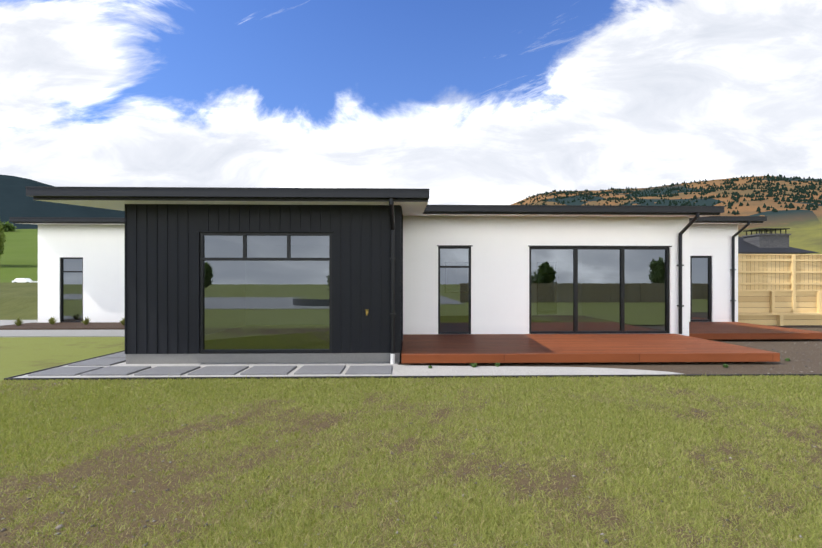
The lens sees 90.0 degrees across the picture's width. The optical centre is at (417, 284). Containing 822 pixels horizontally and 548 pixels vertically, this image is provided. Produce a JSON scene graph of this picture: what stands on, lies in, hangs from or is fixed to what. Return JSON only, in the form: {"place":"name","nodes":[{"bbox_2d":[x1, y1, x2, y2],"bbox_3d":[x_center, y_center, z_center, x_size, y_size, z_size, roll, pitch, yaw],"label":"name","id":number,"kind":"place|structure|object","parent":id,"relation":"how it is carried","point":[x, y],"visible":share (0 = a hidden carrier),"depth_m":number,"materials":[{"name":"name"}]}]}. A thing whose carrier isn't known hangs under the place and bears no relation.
{"place":"outdoors","nodes":[
{"label":"outdoors","id":0,"kind":"place"},
{"bbox_2d":[0,229,37,319],"bbox_3d":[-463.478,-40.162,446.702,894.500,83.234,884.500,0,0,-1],"label":"terrain hill","id":1,"kind":"structure","parent":0,"point":[19,258],"depth_m":133.24,"materials":[{"name":"green plant"}]},
{"bbox_2d":[0,221,6,258],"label":"tree","id":2,"kind":"object","parent":1,"relation":"on","point":[2,241],"visible":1,"depth_m":147.09,"materials":[{"name":"green plant"}]},
{"bbox_2d":[2,221,16,231],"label":"crest tree","id":3,"kind":"object","parent":1,"relation":"on","point":[7,226],"visible":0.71,"depth_m":409.37,"materials":[{"name":"green plant"}]},
{"bbox_2d":[12,278,37,281],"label":"parked car","id":4,"kind":"object","parent":1,"relation":"on","point":[22,280],"visible":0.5,"depth_m":93.06,"materials":[{"name":"white paint"}]},
{"bbox_2d":[0,337,124,379],"bbox_3d":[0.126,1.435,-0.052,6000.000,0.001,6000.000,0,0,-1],"label":"lawn","id":5,"kind":"structure","parent":0,"point":[20,355],"depth_m":8.89,"materials":[{"name":"green plant"}]},
{"bbox_2d":[0,322,124,329],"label":"garden bed","id":6,"kind":"object","parent":5,"relation":"on","point":[78,326],"visible":0.25,"depth_m":13.25,"materials":[{"name":"brown soil"}]},
{"bbox_2d":[13,316,124,325],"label":"shrubs","id":7,"kind":"object","parent":6,"relation":"on","point":[52,321],"visible":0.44,"depth_m":13.78,"materials":[{"name":"green plant"}]},
{"bbox_2d":[0,320,124,336],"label":"concrete path","id":8,"kind":"structure","parent":5,"relation":"on","point":[62,333],"depth_m":11.70,"materials":[{"name":"grey concrete"}]},
{"bbox_2d":[38,224,124,322],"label":"wing walls","id":9,"kind":"structure","parent":5,"relation":"on","point":[99,249],"depth_m":14.67,"materials":[{"name":"white paint"}]},
{"bbox_2d":[60,257,82,321],"bbox_3d":[-12.362,0.210,14.727,0.820,2.330,0.070,0,0,-1],"label":"window frame","id":10,"kind":"object","parent":9,"relation":"attached to","point":[61,288],"visible":0.58,"depth_m":14.69,"materials":[{"name":"black metal"}]},
{"bbox_2d":[63,259,81,320],"bbox_3d":[-12.362,0.210,14.727,0.770,2.280,0.001,0,0,-1],"label":"window glass","id":11,"kind":"object","parent":10,"relation":"in","point":[72,296],"visible":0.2,"depth_m":14.73,"materials":[{"name":"glass"}]},
{"bbox_2d":[125,204,402,353],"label":"wall cladding","id":12,"kind":"structure","parent":5,"relation":"on","point":[162,278],"depth_m":7.32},
{"bbox_2d":[200,232,331,352],"bbox_3d":[-2.718,0.150,7.396,2.350,2.150,0.070,0,0,-1],"label":"window frame","id":13,"kind":"object","parent":12,"relation":"attached to","point":[244,258],"visible":0.9,"depth_m":7.36,"materials":[{"name":"black metal"}]},
{"bbox_2d":[204,235,328,349],"bbox_3d":[-2.718,0.150,7.396,2.300,2.100,0.001,0,0,-1],"label":"window glass","id":14,"kind":"object","parent":13,"relation":"in","point":[250,305],"visible":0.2,"depth_m":7.40,"materials":[{"name":"grey"}]},
{"bbox_2d":[9,186,766,224],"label":"roof","id":15,"kind":"structure","parent":12,"relation":"on","point":[412,202],"depth_m":6.94,"materials":[{"name":"black metal"}]},
{"bbox_2d":[4,350,821,379],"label":"lawn edging","id":16,"kind":"object","parent":5,"relation":"on","point":[283,377],"visible":0.23,"depth_m":6.26,"materials":[{"name":"black concrete"}]},
{"bbox_2d":[738,254,821,325],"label":"timber fence","id":17,"kind":"object","parent":5,"relation":"on","point":[779,289],"visible":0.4,"depth_m":14.55,"materials":[{"name":"brown wood"}]},
{"bbox_2d":[14,362,682,377],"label":"gravel ground","id":18,"kind":"structure","parent":0,"point":[410,370],"depth_m":6.68,"materials":[{"name":"white gravel"}]},
{"bbox_2d":[28,351,392,375],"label":"pavers","id":19,"kind":"object","parent":18,"relation":"on","point":[112,359],"visible":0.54,"depth_m":6.68,"materials":[{"name":"grey concrete"}]},
{"bbox_2d":[126,353,400,363],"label":"foundation plinth","id":20,"kind":"structure","parent":18,"relation":"on","point":[258,358],"depth_m":7.34,"materials":[{"name":"grey concrete"}]},
{"bbox_2d":[389,198,749,363],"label":"downpipes","id":21,"kind":"object","parent":18,"relation":"on","point":[393,257],"visible":0.83,"depth_m":9.49,"materials":[{"name":"black metal"}]},
{"bbox_2d":[0,373,821,547],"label":"lawn","id":22,"kind":"structure","parent":0,"point":[133,482],"depth_m":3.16,"materials":[{"name":"green plant"}]},
{"bbox_2d":[0,378,819,547],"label":"stones","id":23,"kind":"object","parent":22,"relation":"on","point":[145,544],"visible":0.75,"depth_m":2.78,"materials":[{"name":"stone"}]},
{"bbox_2d":[0,174,821,253],"bbox_3d":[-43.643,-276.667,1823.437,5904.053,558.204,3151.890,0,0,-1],"label":"hills","id":24,"kind":"structure","parent":0,"point":[804,225],"depth_m":1309.78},
{"bbox_2d":[517,174,821,214],"bbox_3d":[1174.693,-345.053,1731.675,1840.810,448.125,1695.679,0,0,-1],"label":"hill trees","id":25,"kind":"object","parent":24,"relation":"on","point":[813,187],"visible":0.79,"depth_m":1802.46,"materials":[{"name":"green plant"}]},
{"bbox_2d":[0,0,821,204],"label":"sky","id":26,"kind":"structure","parent":0,"point":[465,102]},
{"bbox_2d":[398,325,821,373],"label":"soil","id":27,"kind":"structure","parent":0,"point":[814,357],"depth_m":7.32,"materials":[{"name":"stone"}]},
{"bbox_2d":[403,216,688,335],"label":"block walls","id":28,"kind":"structure","parent":27,"relation":"on","point":[500,274],"depth_m":10.08,"materials":[{"name":"paint"}]},
{"bbox_2d":[437,245,671,333],"bbox_3d":[3.372,0.139,10.154,5.820,2.172,0.128,0,0,-1],"label":"tall window frame","id":29,"kind":"object","parent":28,"relation":"attached to","point":[453,247],"visible":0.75,"depth_m":10.09,"materials":[{"name":"black metal"}]},
{"bbox_2d":[440,249,468,331],"bbox_3d":[0.897,0.150,10.124,0.760,2.100,0.001,0,0,-1],"label":"tall window glass","id":30,"kind":"object","parent":29,"relation":"attached to","point":[454,299],"visible":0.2,"depth_m":10.12,"materials":[{"name":"grey"}]},
{"bbox_2d":[529,247,668,333],"bbox_3d":[4.491,0.150,10.220,3.520,2.150,0.090,0,0,-1],"label":"sliding door frame","id":31,"kind":"object","parent":28,"relation":"on","point":[622,292],"visible":0.81,"depth_m":10.18,"materials":[{"name":"black metal"}]},
{"bbox_2d":[531,249,665,330],"bbox_3d":[4.491,0.150,10.220,3.460,2.090,0.001,0,0,-1],"label":"sliding door glass","id":32,"kind":"object","parent":31,"relation":"in","point":[552,289],"visible":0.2,"depth_m":10.22,"materials":[{"name":"glass"}]},
{"bbox_2d":[428,358,789,367],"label":"weeds","id":33,"kind":"object","parent":27,"relation":"on","point":[474,365],"visible":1,"depth_m":7.02,"materials":[{"name":"green plant"}]},
{"bbox_2d":[401,322,821,362],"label":"decks","id":34,"kind":"object","parent":27,"relation":"on","point":[695,345],"visible":0.9,"depth_m":8.08,"materials":[{"name":"brown wood"}]},
{"bbox_2d":[421,339,814,363],"bbox_3d":[5.310,1.445,9.750,12.056,0.380,4.928,0,0,-27],"label":"deck substructure","id":35,"kind":"object","parent":27,"relation":"on","point":[625,362],"depth_m":7.46,"materials":[{"name":"brown wood"}]},
{"bbox_2d":[689,224,737,321],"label":"recess walls","id":36,"kind":"structure","parent":27,"relation":"on","point":[714,241],"depth_m":13.38,"materials":[{"name":"white paint"}]},
{"bbox_2d":[690,256,711,321],"bbox_3d":[9.220,0.150,13.450,0.730,2.150,0.080,0,0,-1],"label":"window frame","id":37,"kind":"object","parent":36,"relation":"attached to","point":[710,295],"visible":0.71,"depth_m":13.42,"materials":[{"name":"black metal"}]},
{"bbox_2d":[692,258,708,318],"bbox_3d":[9.220,0.150,13.450,0.660,2.080,0.001,0,0,-1],"label":"window glass","id":38,"kind":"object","parent":37,"relation":"in","point":[700,288],"depth_m":13.45,"materials":[{"name":"glass"}]},
{"bbox_2d":[707,339,808,339],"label":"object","id":39,"kind":"structure","parent":27,"relation":"on","point":[760,339],"depth_m":10.56,"materials":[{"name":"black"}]},
{"bbox_2d":[738,237,818,253],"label":"roof","id":40,"kind":"structure","parent":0,"point":[744,247],"depth_m":18.71,"materials":[{"name":"grey metal"}]},
{"bbox_2d":[742,228,790,247],"bbox_3d":[16.414,-0.570,19.394,1.500,4.010,1.000,0,0,-1],"label":"neighbour chimney","id":41,"kind":"object","parent":40,"relation":"on","point":[766,240],"visible":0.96,"depth_m":18.95,"materials":[{"name":"grey concrete"}]}
]}

